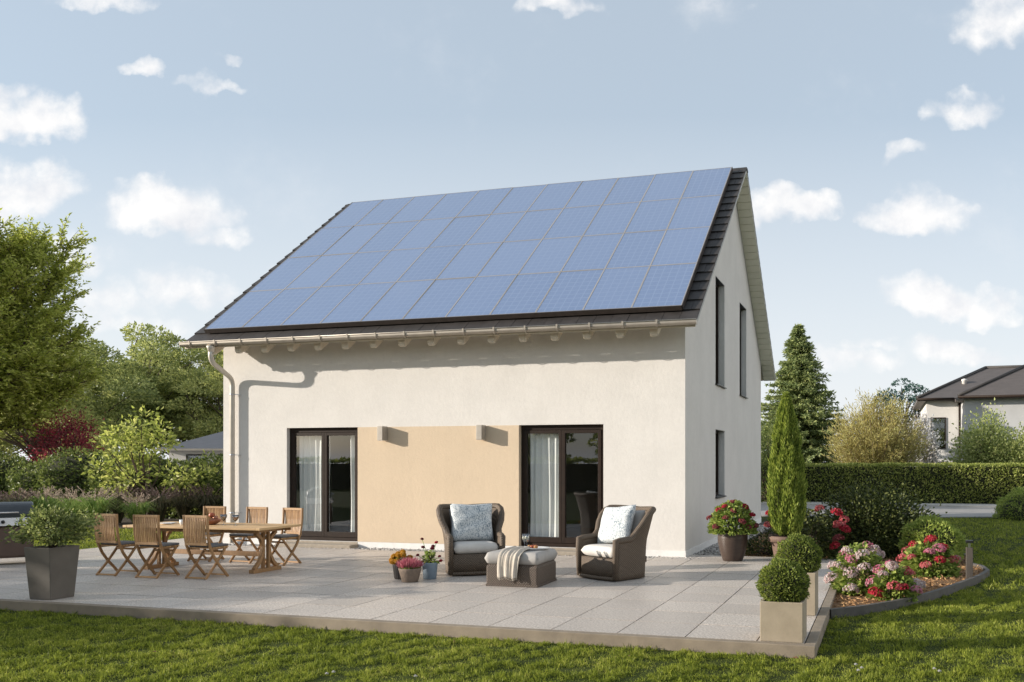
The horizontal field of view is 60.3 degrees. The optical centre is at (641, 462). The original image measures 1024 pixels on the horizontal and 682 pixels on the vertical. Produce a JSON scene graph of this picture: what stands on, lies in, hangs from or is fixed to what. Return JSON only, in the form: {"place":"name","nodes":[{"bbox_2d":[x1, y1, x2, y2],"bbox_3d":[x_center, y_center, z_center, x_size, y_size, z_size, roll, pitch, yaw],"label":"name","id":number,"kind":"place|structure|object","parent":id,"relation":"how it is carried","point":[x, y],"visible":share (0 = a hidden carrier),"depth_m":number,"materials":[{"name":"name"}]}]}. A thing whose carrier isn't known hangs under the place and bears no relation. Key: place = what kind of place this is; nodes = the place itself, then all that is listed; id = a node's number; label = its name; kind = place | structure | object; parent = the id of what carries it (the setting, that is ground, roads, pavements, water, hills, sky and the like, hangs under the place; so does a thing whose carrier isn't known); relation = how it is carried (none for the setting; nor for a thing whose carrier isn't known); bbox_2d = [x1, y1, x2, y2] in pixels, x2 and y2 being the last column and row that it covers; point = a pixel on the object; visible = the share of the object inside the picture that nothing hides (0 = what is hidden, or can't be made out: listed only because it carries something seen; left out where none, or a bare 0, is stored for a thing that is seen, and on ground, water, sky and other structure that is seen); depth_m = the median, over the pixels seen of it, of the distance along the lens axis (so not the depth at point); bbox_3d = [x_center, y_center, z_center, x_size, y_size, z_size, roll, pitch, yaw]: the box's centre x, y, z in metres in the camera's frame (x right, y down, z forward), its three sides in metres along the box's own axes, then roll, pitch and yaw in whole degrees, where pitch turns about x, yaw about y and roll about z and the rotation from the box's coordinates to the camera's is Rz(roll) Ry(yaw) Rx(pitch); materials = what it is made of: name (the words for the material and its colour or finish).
{"place":"outdoors","nodes":[
{"label":"outdoors","id":0,"kind":"place"},
{"bbox_2d":[12,485,67,509],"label":"fountain grass","id":1,"kind":"object","parent":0,"point":[40,501],"depth_m":23.37,"materials":[{"name":"green plant"}]},
{"bbox_2d":[45,487,90,517],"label":"fountain grass","id":2,"kind":"object","parent":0,"point":[68,503],"depth_m":23.02,"materials":[{"name":"green plant"}]},
{"bbox_2d":[68,486,122,525],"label":"fountain grass","id":3,"kind":"object","parent":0,"point":[98,505],"depth_m":22.77,"materials":[{"name":"green plant"}]},
{"bbox_2d":[35,517,193,528],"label":"border soil","id":4,"kind":"structure","parent":0,"point":[125,521],"depth_m":24.74,"materials":[{"name":"brown soil"}]},
{"bbox_2d":[0,443,222,518],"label":"hedge","id":5,"kind":"object","parent":4,"relation":"on","point":[57,472],"visible":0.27,"depth_m":27.01,"materials":[{"name":"green plant"}]},
{"bbox_2d":[78,405,222,520],"bbox_3d":[-14.185,0.070,25.221,3.874,3.438,2.848,0,0,-16],"label":"shrub","id":6,"kind":"object","parent":4,"relation":"on","point":[126,453],"visible":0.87,"depth_m":24.93,"materials":[{"name":"green plant"}]},
{"bbox_2d":[95,486,139,522],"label":"fountain grass","id":7,"kind":"object","parent":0,"point":[120,515],"depth_m":24.08,"materials":[{"name":"plant"}]},
{"bbox_2d":[112,492,158,522],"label":"fountain grass","id":8,"kind":"object","parent":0,"point":[136,507],"depth_m":23.07,"materials":[{"name":"plant"}]},
{"bbox_2d":[139,485,183,521],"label":"fountain grass","id":9,"kind":"object","parent":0,"point":[162,507],"depth_m":24.09,"materials":[{"name":"green plant"}]},
{"bbox_2d":[159,485,204,519],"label":"fountain grass","id":10,"kind":"object","parent":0,"point":[183,509],"depth_m":24.71,"materials":[{"name":"green plant"}]},
{"bbox_2d":[185,483,222,515],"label":"fountain grass","id":11,"kind":"object","parent":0,"point":[207,499],"depth_m":24.70,"materials":[{"name":"green plant"}]},
{"bbox_2d":[0,536,836,643],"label":"patio","id":12,"kind":"structure","parent":0,"point":[684,597],"depth_m":10.79,"materials":[{"name":"stone"}]},
{"bbox_2d":[0,501,33,557],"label":"gas grill","id":13,"kind":"object","parent":12,"relation":"on","point":[10,512],"visible":0.41,"depth_m":13.69,"materials":[{"name":"metal"}]},
{"bbox_2d":[0,529,30,556],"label":"door","id":14,"kind":"structure","parent":13,"relation":"in","point":[11,548],"depth_m":13.66,"materials":[{"name":"metal"}]},
{"bbox_2d":[0,497,104,599],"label":"tapered planter","id":15,"kind":"object","parent":12,"relation":"on","point":[51,565],"visible":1,"depth_m":10.23,"materials":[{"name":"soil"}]},
{"bbox_2d":[93,513,138,575],"bbox_3d":[-7.594,1.183,12.568,0.424,0.896,0.428,0,0,18],"label":"folding chair","id":16,"kind":"object","parent":12,"relation":"on","point":[108,526],"visible":0.87,"depth_m":12.41,"materials":[{"name":"brown wood"}]},
{"bbox_2d":[133,515,179,578],"bbox_3d":[-6.878,1.183,12.305,0.424,0.896,0.428,0,0,14],"label":"folding chair","id":17,"kind":"object","parent":12,"relation":"on","point":[148,542],"visible":1,"depth_m":12.14,"materials":[{"name":"brown wood"}]},
{"bbox_2d":[182,515,228,579],"bbox_3d":[-6.121,1.183,12.196,0.424,0.896,0.428,0,0,17],"label":"folding chair","id":18,"kind":"object","parent":12,"relation":"on","point":[189,534],"visible":1,"depth_m":12.04,"materials":[{"name":"brown wood"}]},
{"bbox_2d":[187,506,225,561],"bbox_3d":[-7.190,1.183,14.322,0.424,0.896,0.428,0,0,13],"label":"folding chair","id":19,"kind":"object","parent":12,"relation":"on","point":[217,512],"visible":0.44,"depth_m":14.49,"materials":[{"name":"brown wood"}]},
{"bbox_2d":[123,521,300,573],"bbox_3d":[-6.504,1.282,13.139,2.440,0.676,0.910,0,0,16],"label":"dining table","id":20,"kind":"object","parent":12,"relation":"on","point":[255,529],"visible":0.69,"depth_m":12.95,"materials":[{"name":"brown wood"}]},
{"bbox_2d":[200,513,220,524],"bbox_3d":[-6.520,0.854,13.117,0.300,0.180,0.300,0,0,16],"label":"fruit bowl","id":21,"kind":"object","parent":20,"relation":"on","point":[213,519],"visible":0.61,"depth_m":13.09,"materials":[{"name":"orange metal"}]},
{"bbox_2d":[220,514,226,524],"bbox_3d":[-6.285,0.864,13.030,0.099,0.160,0.099,0,0,16],"label":"wine glass","id":22,"kind":"object","parent":20,"relation":"on","point":[224,517],"visible":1,"depth_m":13.01,"materials":[{"name":"clear glass"}]},
{"bbox_2d":[232,515,238,525],"bbox_3d":[-6.050,0.864,12.912,0.099,0.160,0.099,0,0,16],"label":"wine glass","id":23,"kind":"object","parent":20,"relation":"on","point":[235,519],"visible":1,"depth_m":12.88,"materials":[{"name":"clear glass"}]},
{"bbox_2d":[229,507,267,563],"bbox_3d":[-6.399,1.183,14.100,0.424,0.896,0.428,0,0,19],"label":"folding chair","id":24,"kind":"object","parent":12,"relation":"on","point":[257,516],"visible":0.77,"depth_m":14.21,"materials":[{"name":"brown wood"}]},
{"bbox_2d":[265,508,302,565],"bbox_3d":[-5.707,1.183,13.802,0.424,0.896,0.428,0,0,25],"label":"folding chair","id":25,"kind":"object","parent":12,"relation":"on","point":[295,516],"visible":0.82,"depth_m":13.91,"materials":[{"name":"brown wood"}]},
{"bbox_2d":[389,549,412,578],"bbox_3d":[-3.345,1.417,12.057,0.330,0.404,0.308,0,0,16],"label":"potted marigold","id":26,"kind":"object","parent":12,"relation":"on","point":[398,556],"visible":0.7,"depth_m":11.98,"materials":[{"name":"plant"}]},
{"bbox_2d":[395,557,423,582],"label":"potted heather","id":27,"kind":"object","parent":12,"relation":"on","point":[410,568],"visible":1,"depth_m":11.68,"materials":[{"name":"ceramic"}]},
{"bbox_2d":[416,538,442,579],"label":"potted flower","id":28,"kind":"object","parent":12,"relation":"on","point":[429,567],"visible":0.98,"depth_m":11.99,"materials":[{"name":"green plant"}]},
{"bbox_2d":[436,503,505,575],"bbox_3d":[-2.505,1.117,12.798,1.003,0.987,0.952,0,0,-20],"label":"wicker armchair","id":29,"kind":"object","parent":12,"relation":"on","point":[465,558],"visible":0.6,"depth_m":12.46,"materials":[{"name":"brown wicker"}]},
{"bbox_2d":[450,503,493,540],"bbox_3d":[-2.509,0.885,12.810,0.620,0.570,0.231,1,-18,-20],"label":"pillow","id":30,"kind":"object","parent":29,"relation":"on","point":[471,522],"visible":0.99,"depth_m":12.73,"materials":[{"name":"fabric"}]},
{"bbox_2d":[485,547,557,587],"bbox_3d":[-1.608,1.396,11.634,0.750,0.448,0.750,0,0,14],"label":"wicker ottoman","id":31,"kind":"object","parent":12,"relation":"on","point":[536,568],"visible":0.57,"depth_m":11.33,"materials":[{"name":"brown fabric"}]},
{"bbox_2d":[497,546,529,580],"bbox_3d":[-1.665,1.332,11.469,0.330,0.414,0.548,0,0,14],"label":"throw blanket","id":32,"kind":"object","parent":31,"relation":"on","point":[508,561],"visible":0.99,"depth_m":11.25,"materials":[{"name":"fabric"}]},
{"bbox_2d":[524,545,549,549],"bbox_3d":[-1.457,1.140,11.653,0.450,0.056,0.306,0,0,1],"label":"serving tray","id":33,"kind":"object","parent":31,"relation":"on","point":[534,547],"visible":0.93,"depth_m":11.61,"materials":[{"name":"ceramic"}]},
{"bbox_2d":[576,505,655,580],"bbox_3d":[-0.335,1.117,12.275,1.003,0.987,0.952,0,0,44],"label":"wicker armchair","id":34,"kind":"object","parent":12,"relation":"on","point":[621,558],"visible":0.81,"depth_m":11.99,"materials":[{"name":"brown wicker"}]},
{"bbox_2d":[597,505,635,543],"bbox_3d":[-0.363,0.884,12.274,0.620,0.570,0.228,-8,-27,43],"label":"pillow","id":35,"kind":"object","parent":34,"relation":"on","point":[616,522],"visible":0.91,"depth_m":12.16,"materials":[{"name":"fabric"}]},
{"bbox_2d":[706,499,758,561],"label":"potted hydrangea","id":36,"kind":"object","parent":12,"relation":"on","point":[732,542],"visible":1,"depth_m":14.10,"materials":[{"name":"plant"}]},
{"bbox_2d":[755,557,811,642],"bbox_3d":[1.301,1.246,7.989,0.522,0.746,0.525,0,0,16],"label":"box planter","id":37,"kind":"object","parent":12,"relation":"on","point":[782,586],"visible":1,"depth_m":7.82,"materials":[{"name":"leaves"},{"name":"concrete"},{"name":"soil"}]},
{"bbox_2d":[765,391,809,557],"bbox_3d":[2.364,0.226,14.081,0.720,2.786,0.712,0,0,16],"label":"potted thuja","id":38,"kind":"object","parent":12,"relation":"on","point":[786,492],"visible":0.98,"depth_m":13.92,"materials":[{"name":"green plant"}]},
{"bbox_2d":[773,532,823,615],"bbox_3d":[1.698,1.183,9.379,0.524,0.872,0.521,0,0,-44],"label":"box planter","id":39,"kind":"object","parent":12,"relation":"on","point":[805,551],"visible":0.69,"depth_m":9.21,"materials":[{"name":"leaves"},{"name":"concrete"},{"name":"soil"}]},
{"bbox_2d":[0,516,1023,681],"bbox_3d":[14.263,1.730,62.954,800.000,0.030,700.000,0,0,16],"label":"lawn","id":40,"kind":"structure","parent":0,"point":[934,649],"depth_m":7.80,"materials":[{"name":"plant"}]},
{"bbox_2d":[0,490,18,501],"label":"fountain grass","id":41,"kind":"object","parent":40,"relation":"on","point":[1,499],"depth_m":23.54,"materials":[{"name":"plant"}]},
{"bbox_2d":[0,487,44,506],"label":"fountain grass","id":42,"kind":"object","parent":40,"relation":"on","point":[16,497],"depth_m":23.16,"materials":[{"name":"brown plant"}]},
{"bbox_2d":[0,208,113,437],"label":"broadleaf tree","id":43,"kind":"object","parent":40,"relation":"on","point":[31,340],"visible":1,"depth_m":29.91,"materials":[{"name":"green plant"}]},
{"bbox_2d":[15,400,108,464],"bbox_3d":[-20.719,-0.221,31.063,4.003,4.083,3.796,0,0,-16],"label":"plum shrub","id":44,"kind":"object","parent":40,"relation":"on","point":[81,439],"visible":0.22,"depth_m":30.86,"materials":[{"name":"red plant"}]},
{"bbox_2d":[0,374,136,465],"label":"deciduous tree","id":45,"kind":"object","parent":40,"relation":"on","point":[7,447],"visible":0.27,"depth_m":45.68,"materials":[{"name":"green plant"}]},
{"bbox_2d":[0,334,165,451],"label":"deciduous tree","id":46,"kind":"object","parent":40,"relation":"on","point":[123,404],"visible":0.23,"depth_m":49.20,"materials":[{"name":"green plant"}]},
{"bbox_2d":[53,321,222,457],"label":"deciduous tree","id":47,"kind":"object","parent":40,"relation":"on","point":[177,353],"visible":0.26,"depth_m":54.02,"materials":[{"name":"green plant"}]},
{"bbox_2d":[130,342,222,454],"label":"deciduous tree","id":48,"kind":"object","parent":40,"relation":"on","point":[219,354],"visible":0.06,"depth_m":58.87,"materials":[{"name":"green plant"}]},
{"bbox_2d":[156,431,222,465],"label":"bungalow","id":49,"kind":"object","parent":40,"relation":"on","point":[192,448],"visible":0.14,"depth_m":42.40,"materials":[{"name":"stone"}]},
{"bbox_2d":[186,454,206,464],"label":"window","id":50,"kind":"structure","parent":49,"relation":"in","point":[188,456],"depth_m":42.37,"materials":[{"name":"grey glass"}]},
{"bbox_2d":[156,355,222,440],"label":"deciduous tree","id":51,"kind":"object","parent":40,"relation":"on","point":[189,424],"visible":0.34,"depth_m":52.09,"materials":[{"name":"green plant"}]},
{"bbox_2d":[0,599,815,658],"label":"patio kerb","id":52,"kind":"structure","parent":40,"relation":"on","point":[711,645],"depth_m":8.61,"materials":[{"name":"concrete"}]},
{"bbox_2d":[179,167,775,556],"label":"house","id":53,"kind":"structure","parent":40,"relation":"on","point":[660,411],"depth_m":16.21,"materials":[{"name":"paint"}]},
{"bbox_2d":[299,436,329,530],"bbox_3d":[-6.442,0.440,17.067,0.697,2.100,0.073,0,0,16],"label":"curtain","id":54,"kind":"object","parent":53,"relation":"hanging from","point":[310,460],"visible":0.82,"depth_m":17.08,"materials":[{"name":"white fabric"}]},
{"bbox_2d":[275,427,357,548],"bbox_3d":[-6.204,0.520,16.700,1.650,2.380,0.470,0,0,16],"label":"terrace door","id":55,"kind":"structure","parent":53,"relation":"in","point":[331,538],"depth_m":16.83,"materials":[{"name":"brown metal"}]},
{"bbox_2d":[350,435,354,531],"bbox_3d":[-5.369,0.440,16.767,0.627,2.100,0.075,0,0,16],"label":"curtain","id":56,"kind":"object","parent":53,"relation":"hanging from","point":[352,439],"visible":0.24,"depth_m":16.83,"materials":[{"name":"white fabric"}]},
{"bbox_2d":[377,426,386,440],"bbox_3d":[-4.871,-0.540,16.289,0.110,0.269,0.188,0,0,16],"label":"wall lamp","id":57,"kind":"object","parent":53,"relation":"attached to","point":[381,433],"visible":1,"depth_m":16.21,"materials":[{"name":"metal"}]},
{"bbox_2d":[204,167,732,332],"bbox_3d":[-3.275,-4.502,18.000,9.576,3.968,4.958,0,0,16],"label":"solar array","id":58,"kind":"object","parent":53,"relation":"attached to","point":[634,244],"visible":1,"depth_m":17.39,"materials":[{"name":"blue glass"}]},
{"bbox_2d":[476,425,485,439],"bbox_3d":[-2.917,-0.540,15.740,0.110,0.269,0.188,0,0,16],"label":"wall lamp","id":59,"kind":"object","parent":53,"relation":"attached to","point":[480,432],"visible":1,"depth_m":15.66,"materials":[{"name":"metal"}]},
{"bbox_2d":[530,433,558,536],"bbox_3d":[-1.744,0.440,15.748,0.617,2.100,0.074,0,0,16],"label":"curtain","id":60,"kind":"object","parent":53,"relation":"hanging from","point":[544,485],"visible":0.91,"depth_m":15.76,"materials":[{"name":"white fabric"}]},
{"bbox_2d":[521,424,602,555],"bbox_3d":[-1.468,0.520,15.370,1.650,2.380,0.470,0,0,16],"label":"terrace door","id":61,"kind":"structure","parent":53,"relation":"in","point":[561,541],"depth_m":15.51,"materials":[{"name":"brown metal"}]},
{"bbox_2d":[715,276,726,388],"bbox_3d":[1.540,-2.660,17.968,0.255,2.199,1.060,0,0,16],"label":"window","id":62,"kind":"structure","parent":53,"relation":"in","point":[717,282],"depth_m":18.42,"materials":[{"name":"black glass"}]},
{"bbox_2d":[715,429,726,498],"bbox_3d":[1.540,0.032,17.968,0.255,1.394,1.060,0,0,16],"label":"window","id":63,"kind":"structure","parent":53,"relation":"in","point":[717,495],"depth_m":18.41,"materials":[{"name":"brown metal"}]},
{"bbox_2d":[739,303,747,398],"bbox_3d":[2.351,-2.660,20.856,0.255,2.199,1.060,0,0,16],"label":"window","id":64,"kind":"structure","parent":53,"relation":"in","point":[742,307],"depth_m":21.30,"materials":[{"name":"black glass"}]},
{"bbox_2d":[761,411,816,501],"bbox_3d":[5.351,-0.189,35.996,3.249,4.001,3.086,0,0,-34],"label":"leafy shrub","id":65,"kind":"object","parent":40,"relation":"on","point":[764,464],"visible":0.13,"depth_m":35.73,"materials":[{"name":"green plant"}]},
{"bbox_2d":[761,324,848,466],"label":"spruce tree","id":66,"kind":"object","parent":40,"relation":"on","point":[799,382],"visible":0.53,"depth_m":46.16,"materials":[{"name":"green plant"}]},
{"bbox_2d":[805,562,844,655],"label":"patio kerb","id":67,"kind":"structure","parent":40,"relation":"on","point":[816,634],"depth_m":8.86,"materials":[{"name":"concrete"}]},
{"bbox_2d":[744,534,987,607],"bbox_3d":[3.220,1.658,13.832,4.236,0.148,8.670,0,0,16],"label":"bark mulch","id":68,"kind":"object","parent":40,"relation":"on","point":[843,602],"visible":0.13,"depth_m":11.83,"materials":[{"name":"brown wood"}]},
{"bbox_2d":[745,527,773,556],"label":"evergreen shrub","id":69,"kind":"object","parent":68,"relation":"on","point":[758,548],"visible":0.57,"depth_m":15.38,"materials":[{"name":"green plant"}]},
{"bbox_2d":[764,505,850,559],"bbox_3d":[2.865,1.208,14.951,1.476,0.985,1.298,0,0,16],"label":"red shrub","id":70,"kind":"object","parent":68,"relation":"on","point":[833,545],"visible":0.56,"depth_m":14.67,"materials":[{"name":"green plant"}]},
{"bbox_2d":[823,541,890,595],"bbox_3d":[2.769,1.355,11.116,0.866,0.688,0.883,0,0,16],"label":"hydrangea bush","id":71,"kind":"object","parent":68,"relation":"on","point":[857,559],"visible":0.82,"depth_m":10.96,"materials":[{"name":"pink plant"}]},
{"bbox_2d":[805,465,946,558],"bbox_3d":[4.200,0.884,15.764,2.878,1.713,2.605,0,0,16],"label":"evergreen shrub","id":72,"kind":"object","parent":68,"relation":"on","point":[874,522],"visible":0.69,"depth_m":15.28,"materials":[{"name":"green plant"}]},
{"bbox_2d":[865,560,925,601],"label":"hydrangea bush","id":73,"kind":"object","parent":68,"relation":"on","point":[899,581],"visible":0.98,"depth_m":10.49,"materials":[{"name":"pink plant"}]},
{"bbox_2d":[896,535,961,578],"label":"hydrangea bush","id":74,"kind":"object","parent":68,"relation":"on","point":[925,554],"visible":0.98,"depth_m":12.63,"materials":[{"name":"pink plant"}]},
{"bbox_2d":[895,514,967,563],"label":"round bush","id":75,"kind":"object","parent":68,"relation":"on","point":[943,530],"visible":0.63,"depth_m":14.08,"materials":[{"name":"green plant"}]},
{"bbox_2d":[965,540,972,578],"bbox_3d":[4.647,1.387,12.307,0.096,0.560,0.096,0,0,16],"label":"bollard light","id":76,"kind":"object","parent":68,"relation":"on","point":[969,561],"visible":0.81,"depth_m":12.27,"materials":[{"name":"grey metal"}]},
{"bbox_2d":[763,532,989,618],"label":"bed kerb","id":77,"kind":"structure","parent":40,"relation":"on","point":[865,609],"depth_m":10.36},
{"bbox_2d":[819,386,939,466],"bbox_3d":[10.483,-0.848,38.418,5.257,5.152,5.222,0,0,16],"label":"willow shrub","id":78,"kind":"object","parent":40,"relation":"on","point":[873,439],"visible":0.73,"depth_m":37.75,"materials":[{"name":"yellow plant"}]},
{"bbox_2d":[761,461,1023,503],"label":"hedge","id":79,"kind":"object","parent":40,"relation":"on","point":[973,483],"visible":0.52,"depth_m":35.01,"materials":[{"name":"green plant"}]},
{"bbox_2d":[872,378,929,429],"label":"pine tree","id":80,"kind":"object","parent":40,"relation":"on","point":[909,398],"visible":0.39,"depth_m":74.80,"materials":[{"name":"green plant"}]},
{"bbox_2d":[907,409,946,466],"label":"willow shrub","id":81,"kind":"object","parent":40,"relation":"on","point":[933,457],"visible":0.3,"depth_m":41.58,"materials":[{"name":"plant"}]},
{"bbox_2d":[911,365,1023,466],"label":"villa","id":82,"kind":"object","parent":40,"relation":"on","point":[948,404],"visible":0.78,"depth_m":49.90,"materials":[{"name":"white plaster"},{"name":"brown tile"},{"name":"dark tile"}]},
{"bbox_2d":[931,417,945,448],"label":"window","id":83,"kind":"structure","parent":82,"relation":"in","point":[940,425],"depth_m":50.49,"materials":[{"name":"grey glass"}]},
{"bbox_2d":[941,397,1021,466],"bbox_3d":[15.521,-0.552,38.897,4.579,4.761,4.087,0,0,16],"label":"leafy shrub","id":84,"kind":"object","parent":40,"relation":"on","point":[977,447],"visible":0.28,"depth_m":38.51,"materials":[{"name":"green plant"}]},
{"bbox_2d":[992,484,1023,519],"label":"clipped bush","id":85,"kind":"object","parent":40,"relation":"on","point":[1010,505],"visible":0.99,"depth_m":26.12,"materials":[{"name":"green plant"}]},
{"bbox_2d":[992,422,1023,466],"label":"leafy shrub","id":86,"kind":"object","parent":40,"relation":"on","point":[1020,450],"visible":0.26,"depth_m":37.81,"materials":[{"name":"green plant"}]},
{"bbox_2d":[0,0,1023,462],"label":"sky","id":87,"kind":"structure","parent":0,"point":[199,143],"materials":[{"name":"blue"}]},
{"bbox_2d":[697,521,771,554],"bbox_3d":[-2.295,1.679,20.521,9.970,0.062,10.060,0,0,16],"label":"gravel strip bed","id":88,"kind":"object","parent":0,"point":[761,523],"visible":0.11,"depth_m":21.26,"materials":[{"name":"grey gravel"}]},
{"bbox_2d":[229,525,769,559],"bbox_3d":[-2.508,1.634,19.694,9.930,0.065,8.387,0,0,16],"label":"gravel strip","id":89,"kind":"object","parent":88,"relation":"on","point":[714,549],"visible":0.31,"depth_m":16.13,"materials":[{"name":"grey gravel"}]},
{"bbox_2d":[761,505,997,517],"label":"driveway","id":90,"kind":"structure","parent":0,"point":[964,512],"depth_m":29.86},
{"bbox_2d":[761,501,998,507],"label":"pavement","id":91,"kind":"structure","parent":0,"point":[935,505],"depth_m":33.57,"materials":[{"name":"grey concrete"}]}
]}

